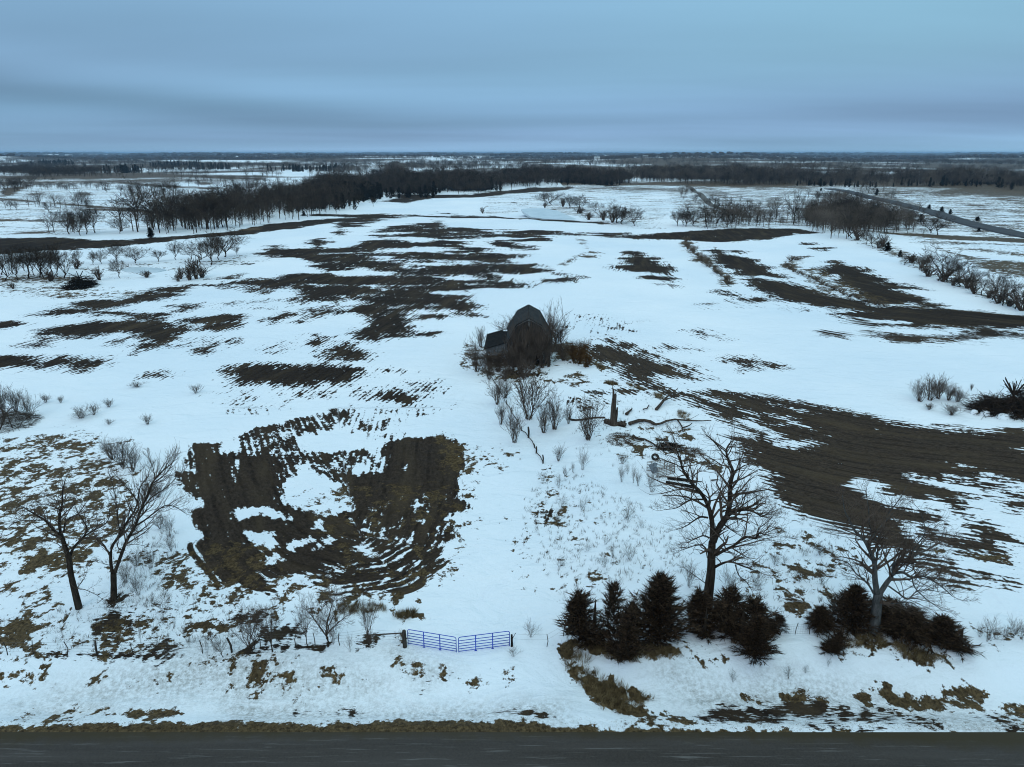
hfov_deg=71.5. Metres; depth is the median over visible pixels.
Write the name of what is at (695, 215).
bare tree
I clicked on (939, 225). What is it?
bare tree
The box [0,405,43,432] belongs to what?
brush pile
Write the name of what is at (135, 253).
bare tree
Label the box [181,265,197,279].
shrub
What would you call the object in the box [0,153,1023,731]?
ground
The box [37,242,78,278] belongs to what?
bare tree
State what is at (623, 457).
shrub
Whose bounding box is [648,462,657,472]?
metal sheet
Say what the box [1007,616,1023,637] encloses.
shrub
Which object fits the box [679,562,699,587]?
shrub
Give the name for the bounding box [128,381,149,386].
shrub
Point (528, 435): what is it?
broken fence
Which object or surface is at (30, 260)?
bare tree
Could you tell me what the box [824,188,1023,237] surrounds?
highway
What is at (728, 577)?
shrub
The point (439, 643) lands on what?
farm gate
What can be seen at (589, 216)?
shrub
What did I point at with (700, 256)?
grass clump
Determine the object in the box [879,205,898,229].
bare tree
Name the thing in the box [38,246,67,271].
bare tree
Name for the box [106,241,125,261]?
bare tree
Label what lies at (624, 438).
brush pile
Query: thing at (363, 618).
sapling
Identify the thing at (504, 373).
shrub
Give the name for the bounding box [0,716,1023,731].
verge grass
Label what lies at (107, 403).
shrub
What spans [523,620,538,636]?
shrub
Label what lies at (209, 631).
sapling
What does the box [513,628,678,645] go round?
wire fence
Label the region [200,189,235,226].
bare tree
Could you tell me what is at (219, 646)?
sapling
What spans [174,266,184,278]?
shrub
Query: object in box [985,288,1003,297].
shrub
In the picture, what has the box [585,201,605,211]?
bare tree
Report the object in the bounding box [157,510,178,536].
shrub
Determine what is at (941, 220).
bare tree
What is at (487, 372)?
shrub
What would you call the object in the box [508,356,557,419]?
shrub
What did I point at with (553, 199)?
bare tree
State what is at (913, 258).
bare tree
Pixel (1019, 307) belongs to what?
shrub
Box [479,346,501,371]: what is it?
shrub
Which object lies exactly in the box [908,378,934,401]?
shrub
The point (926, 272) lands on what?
shrub
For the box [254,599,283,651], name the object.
sapling
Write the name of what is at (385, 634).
fence rail
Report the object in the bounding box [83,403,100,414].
shrub
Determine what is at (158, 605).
shrub
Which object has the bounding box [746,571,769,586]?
shrub
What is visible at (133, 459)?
shrub
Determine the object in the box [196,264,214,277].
shrub
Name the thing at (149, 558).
shrub
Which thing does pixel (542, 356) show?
shrub
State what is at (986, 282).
bare tree
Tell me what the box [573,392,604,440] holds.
shrub
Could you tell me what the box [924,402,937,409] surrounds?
shrub
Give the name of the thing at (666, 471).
cattle panel
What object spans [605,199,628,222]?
bare tree
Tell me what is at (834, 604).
shrub
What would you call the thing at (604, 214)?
shrub
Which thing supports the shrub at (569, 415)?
on the ground at (320, 355)
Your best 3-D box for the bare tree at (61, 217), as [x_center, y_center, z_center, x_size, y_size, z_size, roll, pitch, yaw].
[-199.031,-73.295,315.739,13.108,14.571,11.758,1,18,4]
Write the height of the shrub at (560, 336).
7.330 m
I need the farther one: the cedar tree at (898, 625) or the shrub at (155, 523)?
the shrub at (155, 523)
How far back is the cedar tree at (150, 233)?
307.14 m
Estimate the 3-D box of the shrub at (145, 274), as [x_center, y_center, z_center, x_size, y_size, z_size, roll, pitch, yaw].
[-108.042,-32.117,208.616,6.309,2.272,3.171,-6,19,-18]
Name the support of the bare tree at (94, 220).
on the ground at (320, 355)
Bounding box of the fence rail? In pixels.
[370,632,401,635]
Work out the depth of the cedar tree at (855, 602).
53.19 m
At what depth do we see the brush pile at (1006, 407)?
98.17 m
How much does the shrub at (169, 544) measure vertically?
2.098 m
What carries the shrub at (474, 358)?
on the ground at (320, 355)
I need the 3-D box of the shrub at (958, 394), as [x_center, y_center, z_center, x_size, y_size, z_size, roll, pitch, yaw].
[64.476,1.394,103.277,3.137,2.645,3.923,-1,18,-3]
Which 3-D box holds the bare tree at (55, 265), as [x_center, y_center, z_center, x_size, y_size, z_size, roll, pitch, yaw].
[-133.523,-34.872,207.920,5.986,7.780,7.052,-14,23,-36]
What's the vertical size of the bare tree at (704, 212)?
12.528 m
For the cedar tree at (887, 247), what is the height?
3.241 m
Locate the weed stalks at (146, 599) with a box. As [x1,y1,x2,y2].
[44,393,867,649]
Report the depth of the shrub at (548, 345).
118.71 m
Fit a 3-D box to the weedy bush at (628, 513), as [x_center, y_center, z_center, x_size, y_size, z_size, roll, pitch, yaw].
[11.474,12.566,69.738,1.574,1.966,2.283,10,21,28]
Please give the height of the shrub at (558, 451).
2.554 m
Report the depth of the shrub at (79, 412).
98.09 m
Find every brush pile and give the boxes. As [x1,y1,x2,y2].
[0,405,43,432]
[60,271,98,289]
[606,432,638,446]
[654,441,683,452]
[685,445,707,457]
[960,377,1023,421]
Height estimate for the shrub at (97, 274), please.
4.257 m
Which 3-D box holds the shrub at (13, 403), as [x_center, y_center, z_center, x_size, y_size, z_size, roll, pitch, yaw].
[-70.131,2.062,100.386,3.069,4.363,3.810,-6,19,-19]
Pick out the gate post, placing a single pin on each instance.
(404, 638)
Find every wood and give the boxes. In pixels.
[0,151,1023,159]
[0,153,1023,174]
[0,158,1023,232]
[0,163,317,194]
[29,159,348,172]
[99,176,376,233]
[285,181,381,210]
[302,163,644,199]
[334,160,556,171]
[628,162,1023,188]
[678,183,928,238]
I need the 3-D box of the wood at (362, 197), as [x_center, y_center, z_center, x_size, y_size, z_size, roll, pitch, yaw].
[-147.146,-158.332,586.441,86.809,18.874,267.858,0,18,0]
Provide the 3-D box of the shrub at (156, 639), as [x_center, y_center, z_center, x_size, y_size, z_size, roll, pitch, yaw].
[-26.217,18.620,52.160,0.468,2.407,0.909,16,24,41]
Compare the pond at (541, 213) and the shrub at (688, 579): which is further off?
the pond at (541, 213)
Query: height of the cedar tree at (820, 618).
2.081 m
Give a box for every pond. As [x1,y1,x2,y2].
[120,267,165,272]
[521,208,574,219]
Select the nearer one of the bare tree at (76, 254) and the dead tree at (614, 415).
the dead tree at (614, 415)
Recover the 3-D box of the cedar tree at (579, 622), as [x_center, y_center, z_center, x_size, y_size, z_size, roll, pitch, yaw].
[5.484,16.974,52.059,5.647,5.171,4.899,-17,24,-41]
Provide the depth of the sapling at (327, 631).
52.38 m
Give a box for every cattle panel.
[646,459,664,470]
[657,464,674,476]
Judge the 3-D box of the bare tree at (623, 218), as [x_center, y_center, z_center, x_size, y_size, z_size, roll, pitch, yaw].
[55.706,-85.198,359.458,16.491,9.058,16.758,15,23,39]
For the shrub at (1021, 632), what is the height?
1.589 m
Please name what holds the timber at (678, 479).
on the ground at (320, 355)
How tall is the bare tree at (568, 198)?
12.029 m
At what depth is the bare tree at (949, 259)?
200.95 m
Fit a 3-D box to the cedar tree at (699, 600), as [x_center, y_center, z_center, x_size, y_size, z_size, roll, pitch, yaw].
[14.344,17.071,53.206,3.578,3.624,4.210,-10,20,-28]
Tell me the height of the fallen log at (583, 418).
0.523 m
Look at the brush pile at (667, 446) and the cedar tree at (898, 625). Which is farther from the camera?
the brush pile at (667, 446)
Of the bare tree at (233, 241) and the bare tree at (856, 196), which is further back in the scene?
the bare tree at (856, 196)
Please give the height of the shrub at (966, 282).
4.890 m
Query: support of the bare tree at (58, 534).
on the ground at (320, 355)
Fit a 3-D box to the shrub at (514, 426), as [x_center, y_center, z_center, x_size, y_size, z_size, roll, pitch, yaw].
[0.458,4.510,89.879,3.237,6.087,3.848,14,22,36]
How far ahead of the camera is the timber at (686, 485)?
77.13 m
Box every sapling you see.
[204,628,214,645]
[212,639,230,656]
[225,601,263,650]
[237,603,274,649]
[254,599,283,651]
[291,596,315,646]
[297,572,357,646]
[355,590,379,646]
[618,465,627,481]
[646,465,670,491]
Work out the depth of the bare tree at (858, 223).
293.38 m
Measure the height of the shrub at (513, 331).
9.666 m
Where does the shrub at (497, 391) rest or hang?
on the ground at (320, 355)
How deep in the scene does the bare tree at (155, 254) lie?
237.80 m
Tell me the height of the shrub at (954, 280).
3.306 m
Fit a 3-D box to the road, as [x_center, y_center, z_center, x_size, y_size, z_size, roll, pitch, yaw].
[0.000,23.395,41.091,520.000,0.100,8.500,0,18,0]
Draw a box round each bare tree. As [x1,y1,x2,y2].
[0,247,15,274]
[0,252,29,280]
[0,255,23,279]
[0,465,131,609]
[2,249,22,273]
[6,243,43,277]
[12,247,31,270]
[19,248,49,277]
[26,246,53,275]
[30,244,60,272]
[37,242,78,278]
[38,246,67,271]
[40,201,56,210]
[46,256,61,276]
[47,202,78,233]
[57,212,88,234]
[70,201,99,233]
[70,249,82,260]
[78,203,105,232]
[84,444,205,600]
[86,251,99,264]
[92,246,110,263]
[104,214,130,232]
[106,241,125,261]
[108,254,128,277]
[114,243,149,262]
[119,174,151,213]
[148,172,200,201]
[148,250,166,261]
[154,207,178,232]
[165,241,180,259]
[172,236,223,261]
[180,208,200,233]
[196,231,225,264]
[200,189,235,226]
[205,224,249,256]
[206,235,226,259]
[531,190,561,204]
[560,194,581,207]
[567,193,589,207]
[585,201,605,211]
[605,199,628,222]
[609,206,634,223]
[617,204,645,225]
[637,412,803,610]
[670,208,684,225]
[677,207,710,225]
[677,209,698,224]
[692,203,714,226]
[711,200,729,225]
[718,212,738,226]
[784,190,810,223]
[815,473,984,637]
[822,193,862,204]
[836,215,869,237]
[860,230,871,243]
[864,232,881,246]
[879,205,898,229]
[901,254,915,264]
[906,254,919,265]
[915,215,953,232]
[916,252,932,267]
[920,243,975,280]
[924,215,952,234]
[942,259,976,286]
[943,259,964,280]
[966,264,993,291]
[972,278,1000,295]
[987,269,1018,299]
[989,275,1023,305]
[1002,284,1023,308]
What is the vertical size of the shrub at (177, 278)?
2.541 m
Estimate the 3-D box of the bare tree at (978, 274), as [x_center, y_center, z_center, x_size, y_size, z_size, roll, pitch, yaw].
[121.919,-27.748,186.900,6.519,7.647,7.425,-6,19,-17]
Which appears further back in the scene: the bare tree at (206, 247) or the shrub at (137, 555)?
the bare tree at (206, 247)
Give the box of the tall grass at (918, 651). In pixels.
[337,361,947,714]
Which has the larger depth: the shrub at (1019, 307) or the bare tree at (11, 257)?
the bare tree at (11, 257)
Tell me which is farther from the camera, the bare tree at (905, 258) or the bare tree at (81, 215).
the bare tree at (81, 215)
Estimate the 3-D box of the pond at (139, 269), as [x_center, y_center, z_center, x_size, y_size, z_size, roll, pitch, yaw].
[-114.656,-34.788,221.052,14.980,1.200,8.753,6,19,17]
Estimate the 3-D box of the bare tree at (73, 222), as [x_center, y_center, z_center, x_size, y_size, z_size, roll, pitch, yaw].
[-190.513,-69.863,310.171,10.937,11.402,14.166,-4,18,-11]
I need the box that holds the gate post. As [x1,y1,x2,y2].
[402,630,406,647]
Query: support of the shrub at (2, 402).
on the ground at (320, 355)
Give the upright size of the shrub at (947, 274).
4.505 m
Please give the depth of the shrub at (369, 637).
52.51 m
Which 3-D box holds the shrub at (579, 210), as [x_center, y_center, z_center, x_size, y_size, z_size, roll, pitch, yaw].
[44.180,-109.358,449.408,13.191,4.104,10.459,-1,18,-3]
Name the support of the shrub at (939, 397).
on the ground at (320, 355)
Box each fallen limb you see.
[628,414,710,431]
[655,388,677,410]
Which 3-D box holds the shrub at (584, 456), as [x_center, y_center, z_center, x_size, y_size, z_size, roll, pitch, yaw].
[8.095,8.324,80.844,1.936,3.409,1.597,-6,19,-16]
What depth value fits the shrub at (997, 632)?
52.77 m
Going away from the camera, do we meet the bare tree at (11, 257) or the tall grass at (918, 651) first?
the tall grass at (918, 651)
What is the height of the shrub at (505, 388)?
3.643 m
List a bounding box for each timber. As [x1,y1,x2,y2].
[666,481,691,487]
[667,477,695,481]
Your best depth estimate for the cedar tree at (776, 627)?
53.15 m
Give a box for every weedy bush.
[556,492,569,508]
[599,553,608,566]
[616,542,635,559]
[619,503,636,519]
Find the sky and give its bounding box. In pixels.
[0,0,1023,152]
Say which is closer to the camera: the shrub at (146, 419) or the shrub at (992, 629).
the shrub at (992, 629)
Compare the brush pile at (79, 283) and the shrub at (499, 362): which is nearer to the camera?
the shrub at (499, 362)
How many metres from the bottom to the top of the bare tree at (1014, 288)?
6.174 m
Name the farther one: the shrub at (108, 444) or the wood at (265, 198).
the wood at (265, 198)
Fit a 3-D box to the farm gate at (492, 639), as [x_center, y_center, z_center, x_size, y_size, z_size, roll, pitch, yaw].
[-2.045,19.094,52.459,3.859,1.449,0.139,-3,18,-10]
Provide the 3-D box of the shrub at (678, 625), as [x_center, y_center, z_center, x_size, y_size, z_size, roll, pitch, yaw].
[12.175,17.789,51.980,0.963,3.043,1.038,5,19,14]
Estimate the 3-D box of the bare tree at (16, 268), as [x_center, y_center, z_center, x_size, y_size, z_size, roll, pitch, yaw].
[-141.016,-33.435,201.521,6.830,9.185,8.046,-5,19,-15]
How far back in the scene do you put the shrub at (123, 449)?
82.20 m
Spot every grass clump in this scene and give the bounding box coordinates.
[564,339,579,360]
[567,339,590,363]
[577,339,590,353]
[580,350,595,366]
[689,246,697,253]
[697,251,707,261]
[870,299,881,304]
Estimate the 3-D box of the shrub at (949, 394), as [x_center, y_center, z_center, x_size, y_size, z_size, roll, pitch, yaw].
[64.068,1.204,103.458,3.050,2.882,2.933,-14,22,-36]
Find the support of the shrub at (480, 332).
on the ground at (320, 355)
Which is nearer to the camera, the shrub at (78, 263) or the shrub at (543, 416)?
the shrub at (543, 416)
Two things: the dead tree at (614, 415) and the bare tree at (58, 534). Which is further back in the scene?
the dead tree at (614, 415)
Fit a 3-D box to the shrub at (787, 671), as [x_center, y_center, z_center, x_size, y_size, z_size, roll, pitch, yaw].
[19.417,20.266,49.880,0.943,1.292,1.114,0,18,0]
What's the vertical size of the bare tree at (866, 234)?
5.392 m
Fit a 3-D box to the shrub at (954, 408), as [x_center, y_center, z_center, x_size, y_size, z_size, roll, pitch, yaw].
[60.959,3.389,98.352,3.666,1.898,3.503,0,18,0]
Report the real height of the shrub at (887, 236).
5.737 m
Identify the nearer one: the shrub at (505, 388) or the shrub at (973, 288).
the shrub at (505, 388)
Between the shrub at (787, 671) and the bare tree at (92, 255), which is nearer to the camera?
the shrub at (787, 671)
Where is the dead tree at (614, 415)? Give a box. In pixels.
[609,385,619,425]
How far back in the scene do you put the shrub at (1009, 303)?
168.36 m
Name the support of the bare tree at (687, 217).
on the ground at (320, 355)
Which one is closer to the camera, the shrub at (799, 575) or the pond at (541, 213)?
the shrub at (799, 575)
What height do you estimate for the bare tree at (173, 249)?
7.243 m
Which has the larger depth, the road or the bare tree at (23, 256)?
the bare tree at (23, 256)
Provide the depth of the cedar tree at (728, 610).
52.84 m
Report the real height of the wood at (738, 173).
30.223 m
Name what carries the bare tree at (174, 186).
on the ground at (320, 355)
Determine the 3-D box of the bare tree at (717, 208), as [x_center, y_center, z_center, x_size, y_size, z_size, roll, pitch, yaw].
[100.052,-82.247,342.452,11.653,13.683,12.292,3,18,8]
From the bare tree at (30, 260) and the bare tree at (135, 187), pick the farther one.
the bare tree at (135, 187)
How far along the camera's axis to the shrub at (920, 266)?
224.60 m
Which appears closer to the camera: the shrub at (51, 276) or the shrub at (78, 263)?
the shrub at (51, 276)
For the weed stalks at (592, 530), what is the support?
on the ground at (320, 355)
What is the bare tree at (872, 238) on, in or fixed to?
on the ground at (320, 355)
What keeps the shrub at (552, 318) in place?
on the ground at (320, 355)
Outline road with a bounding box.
[0,732,1023,766]
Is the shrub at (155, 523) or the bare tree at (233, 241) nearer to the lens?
the shrub at (155, 523)
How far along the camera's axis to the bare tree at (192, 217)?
324.02 m
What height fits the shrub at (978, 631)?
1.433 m
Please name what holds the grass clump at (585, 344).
on the ground at (320, 355)
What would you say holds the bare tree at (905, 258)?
on the ground at (320, 355)
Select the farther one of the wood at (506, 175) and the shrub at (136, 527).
the wood at (506, 175)
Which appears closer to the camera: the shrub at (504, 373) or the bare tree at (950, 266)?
the shrub at (504, 373)
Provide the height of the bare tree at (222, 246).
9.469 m
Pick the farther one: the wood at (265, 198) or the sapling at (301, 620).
the wood at (265, 198)
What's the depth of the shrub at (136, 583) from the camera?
58.64 m
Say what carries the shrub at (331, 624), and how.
on the ground at (320, 355)
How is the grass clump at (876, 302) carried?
on the ground at (320, 355)
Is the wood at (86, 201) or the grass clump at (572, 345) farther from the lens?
the wood at (86, 201)
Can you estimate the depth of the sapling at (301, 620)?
52.19 m
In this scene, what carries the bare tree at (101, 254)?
on the ground at (320, 355)
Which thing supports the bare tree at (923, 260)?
on the ground at (320, 355)
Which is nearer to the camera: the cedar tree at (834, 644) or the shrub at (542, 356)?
the cedar tree at (834, 644)
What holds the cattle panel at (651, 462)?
on the ground at (320, 355)
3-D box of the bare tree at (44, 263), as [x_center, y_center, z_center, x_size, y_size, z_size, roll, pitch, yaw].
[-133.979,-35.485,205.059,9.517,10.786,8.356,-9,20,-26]
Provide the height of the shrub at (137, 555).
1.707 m
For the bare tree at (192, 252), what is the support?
on the ground at (320, 355)
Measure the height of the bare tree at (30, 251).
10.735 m
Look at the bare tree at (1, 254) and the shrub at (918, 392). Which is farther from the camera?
the bare tree at (1, 254)
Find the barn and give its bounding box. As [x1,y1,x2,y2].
[484,305,550,364]
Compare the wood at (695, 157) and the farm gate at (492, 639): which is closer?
the farm gate at (492, 639)
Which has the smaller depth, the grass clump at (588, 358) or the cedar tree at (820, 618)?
the cedar tree at (820, 618)
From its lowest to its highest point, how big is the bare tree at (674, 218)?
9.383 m
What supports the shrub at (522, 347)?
on the ground at (320, 355)
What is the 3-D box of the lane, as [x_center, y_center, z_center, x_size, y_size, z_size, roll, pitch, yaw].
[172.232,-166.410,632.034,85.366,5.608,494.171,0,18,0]
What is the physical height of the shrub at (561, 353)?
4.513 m
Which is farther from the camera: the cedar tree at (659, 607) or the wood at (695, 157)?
the wood at (695, 157)
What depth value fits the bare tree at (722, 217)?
336.80 m
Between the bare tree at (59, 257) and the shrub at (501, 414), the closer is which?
the shrub at (501, 414)
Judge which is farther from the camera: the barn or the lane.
the lane
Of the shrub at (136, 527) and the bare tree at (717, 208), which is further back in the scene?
the bare tree at (717, 208)
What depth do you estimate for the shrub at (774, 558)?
61.96 m
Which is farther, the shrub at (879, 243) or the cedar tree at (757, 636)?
the shrub at (879, 243)
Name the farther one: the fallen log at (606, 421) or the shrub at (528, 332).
the shrub at (528, 332)
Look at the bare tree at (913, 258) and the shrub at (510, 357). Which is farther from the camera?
the bare tree at (913, 258)
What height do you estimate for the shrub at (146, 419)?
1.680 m
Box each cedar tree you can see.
[146,227,154,237]
[552,585,612,650]
[591,579,656,664]
[627,569,706,649]
[680,585,718,643]
[699,581,782,643]
[728,612,784,665]
[766,614,790,638]
[803,604,848,636]
[813,628,852,655]
[824,581,887,637]
[863,591,924,643]
[876,603,968,656]
[880,242,892,250]
[918,609,985,663]
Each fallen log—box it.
[570,417,604,420]
[604,419,626,425]
[632,434,663,448]
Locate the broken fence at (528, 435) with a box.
[489,372,543,463]
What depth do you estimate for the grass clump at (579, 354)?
120.78 m
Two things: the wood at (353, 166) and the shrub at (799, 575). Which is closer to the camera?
the shrub at (799, 575)
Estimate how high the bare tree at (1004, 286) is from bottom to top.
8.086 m
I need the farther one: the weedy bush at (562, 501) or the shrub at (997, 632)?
the weedy bush at (562, 501)
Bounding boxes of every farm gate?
[407,629,456,651]
[458,631,509,651]
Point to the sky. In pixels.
(106, 76)
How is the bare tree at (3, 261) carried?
on the ground at (320, 355)
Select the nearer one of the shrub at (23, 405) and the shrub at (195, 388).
the shrub at (23, 405)
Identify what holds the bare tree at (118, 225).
on the ground at (320, 355)
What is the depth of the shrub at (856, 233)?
287.48 m
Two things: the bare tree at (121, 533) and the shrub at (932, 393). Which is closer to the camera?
the bare tree at (121, 533)
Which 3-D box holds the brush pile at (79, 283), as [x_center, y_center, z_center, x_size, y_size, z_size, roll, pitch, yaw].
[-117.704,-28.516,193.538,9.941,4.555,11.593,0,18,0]
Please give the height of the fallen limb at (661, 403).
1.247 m
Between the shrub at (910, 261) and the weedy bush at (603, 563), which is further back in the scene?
the shrub at (910, 261)
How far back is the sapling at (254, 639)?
51.92 m
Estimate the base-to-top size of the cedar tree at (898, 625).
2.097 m
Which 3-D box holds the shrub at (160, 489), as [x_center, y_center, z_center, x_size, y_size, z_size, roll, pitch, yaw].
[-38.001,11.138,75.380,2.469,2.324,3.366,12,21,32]
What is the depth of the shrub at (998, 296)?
172.39 m
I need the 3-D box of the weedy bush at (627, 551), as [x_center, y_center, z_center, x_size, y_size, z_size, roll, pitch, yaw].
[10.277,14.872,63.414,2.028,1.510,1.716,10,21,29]
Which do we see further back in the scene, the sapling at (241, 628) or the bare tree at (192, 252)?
the bare tree at (192, 252)
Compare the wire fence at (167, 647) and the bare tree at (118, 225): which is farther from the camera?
the bare tree at (118, 225)
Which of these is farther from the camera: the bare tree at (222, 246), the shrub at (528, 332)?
the bare tree at (222, 246)
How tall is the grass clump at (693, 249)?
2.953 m
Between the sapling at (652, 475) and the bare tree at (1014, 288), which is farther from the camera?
the bare tree at (1014, 288)
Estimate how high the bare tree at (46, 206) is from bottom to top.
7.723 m
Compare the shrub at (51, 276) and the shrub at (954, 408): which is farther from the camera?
the shrub at (51, 276)
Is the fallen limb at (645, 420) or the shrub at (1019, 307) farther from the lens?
the shrub at (1019, 307)
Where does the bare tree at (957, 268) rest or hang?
on the ground at (320, 355)
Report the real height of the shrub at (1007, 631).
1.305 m
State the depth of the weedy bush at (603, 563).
61.88 m
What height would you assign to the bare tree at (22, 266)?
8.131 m
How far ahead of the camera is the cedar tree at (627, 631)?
50.58 m
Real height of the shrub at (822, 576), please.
1.957 m
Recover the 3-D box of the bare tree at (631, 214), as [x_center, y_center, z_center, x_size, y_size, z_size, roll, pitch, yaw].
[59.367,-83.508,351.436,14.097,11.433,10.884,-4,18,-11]
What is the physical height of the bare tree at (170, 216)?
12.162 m
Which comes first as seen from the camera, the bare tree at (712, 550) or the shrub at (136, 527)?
the bare tree at (712, 550)
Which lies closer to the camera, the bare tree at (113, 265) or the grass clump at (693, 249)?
the bare tree at (113, 265)
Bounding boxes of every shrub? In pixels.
[0,382,12,415]
[2,386,20,410]
[12,389,44,417]
[38,271,59,280]
[69,259,83,268]
[69,404,97,419]
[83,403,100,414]
[85,266,103,279]
[96,434,122,459]
[102,398,114,406]
[102,436,141,467]
[115,444,141,471]
[117,561,133,583]
[123,546,143,566]
[127,517,142,533]
[127,567,147,594]
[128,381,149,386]
[133,271,153,277]
[133,545,158,568]
[138,482,170,497]
[141,414,151,423]
[144,587,173,613]
[148,625,160,648]
[149,508,170,528]
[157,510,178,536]
[159,536,178,551]
[173,273,181,281]
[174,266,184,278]
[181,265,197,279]
[184,255,203,278]
[189,383,204,392]
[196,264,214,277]
[322,603,341,642]
[361,627,374,647]
[462,334,488,371]
[475,327,487,346]
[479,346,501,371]
[481,362,494,379]
[484,373,507,404]
[486,347,505,371]
[491,313,511,329]
[491,363,511,380]
[494,339,535,371]
[494,398,506,424]
[496,377,513,397]
[501,400,526,442]
[503,315,524,366]
[503,326,534,370]
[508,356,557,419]
[515,354,540,379]
[518,309,537,365]
[520,314,548,369]
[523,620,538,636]
[530,311,555,367]
[536,399,554,432]
[537,312,557,366]
[541,383,575,429]
[542,298,570,348]
[549,312,572,349]
[553,337,572,360]
[553,442,568,460]
[561,404,574,423]
[572,207,587,213]
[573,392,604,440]
[575,449,588,469]
[579,210,594,219]
[593,209,608,219]
[609,210,618,222]
[618,453,627,462]
[673,611,683,641]
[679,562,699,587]
[719,565,746,589]
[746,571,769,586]
[769,550,787,564]
[783,664,793,677]
[790,567,810,582]
[813,562,835,584]
[828,593,841,619]
[850,227,869,240]
[874,238,892,247]
[876,232,891,246]
[905,252,921,262]
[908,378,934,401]
[915,257,932,268]
[918,264,941,276]
[920,374,950,400]
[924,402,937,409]
[927,374,956,398]
[928,266,953,281]
[941,402,968,415]
[943,381,961,400]
[948,275,967,285]
[950,388,969,401]
[954,271,980,288]
[962,281,988,293]
[975,623,987,636]
[981,617,1005,640]
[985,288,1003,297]
[986,289,1008,302]
[993,627,1006,638]
[1001,625,1013,637]
[1003,294,1019,306]
[1004,291,1023,310]
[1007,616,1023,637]
[1015,623,1023,639]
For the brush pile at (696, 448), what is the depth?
85.41 m
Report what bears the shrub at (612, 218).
on the ground at (320, 355)
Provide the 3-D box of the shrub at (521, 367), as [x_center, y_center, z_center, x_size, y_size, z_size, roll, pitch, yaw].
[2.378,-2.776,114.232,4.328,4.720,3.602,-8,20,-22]
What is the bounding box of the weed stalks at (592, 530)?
[521,467,685,577]
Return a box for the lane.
[674,185,752,216]
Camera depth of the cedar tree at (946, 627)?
51.62 m
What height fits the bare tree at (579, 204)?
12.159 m
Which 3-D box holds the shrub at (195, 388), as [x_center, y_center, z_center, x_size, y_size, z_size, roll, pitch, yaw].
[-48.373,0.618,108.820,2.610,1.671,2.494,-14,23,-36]
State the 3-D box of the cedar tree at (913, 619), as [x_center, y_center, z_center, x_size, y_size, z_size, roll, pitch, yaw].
[30.317,17.754,53.157,7.026,2.332,5.972,0,18,-1]
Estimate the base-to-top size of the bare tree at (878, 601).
13.874 m
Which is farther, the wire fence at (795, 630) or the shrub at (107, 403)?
the shrub at (107, 403)
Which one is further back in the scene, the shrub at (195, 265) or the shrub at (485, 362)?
the shrub at (195, 265)
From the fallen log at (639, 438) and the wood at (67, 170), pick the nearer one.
the fallen log at (639, 438)
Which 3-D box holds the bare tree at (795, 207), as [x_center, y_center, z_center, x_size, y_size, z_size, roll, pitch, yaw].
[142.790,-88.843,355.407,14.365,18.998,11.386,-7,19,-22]
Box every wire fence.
[1,629,396,655]
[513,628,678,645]
[780,623,811,634]
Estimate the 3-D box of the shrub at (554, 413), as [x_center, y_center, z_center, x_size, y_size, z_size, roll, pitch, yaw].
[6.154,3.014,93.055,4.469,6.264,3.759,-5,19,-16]
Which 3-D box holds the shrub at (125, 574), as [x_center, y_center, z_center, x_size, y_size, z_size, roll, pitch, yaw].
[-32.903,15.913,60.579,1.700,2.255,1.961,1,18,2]
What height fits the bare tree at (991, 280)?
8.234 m
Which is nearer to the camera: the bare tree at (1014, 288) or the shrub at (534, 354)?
the shrub at (534, 354)
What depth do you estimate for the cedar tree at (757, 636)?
50.58 m
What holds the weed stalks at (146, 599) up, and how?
on the ground at (320, 355)
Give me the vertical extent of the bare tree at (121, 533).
14.873 m

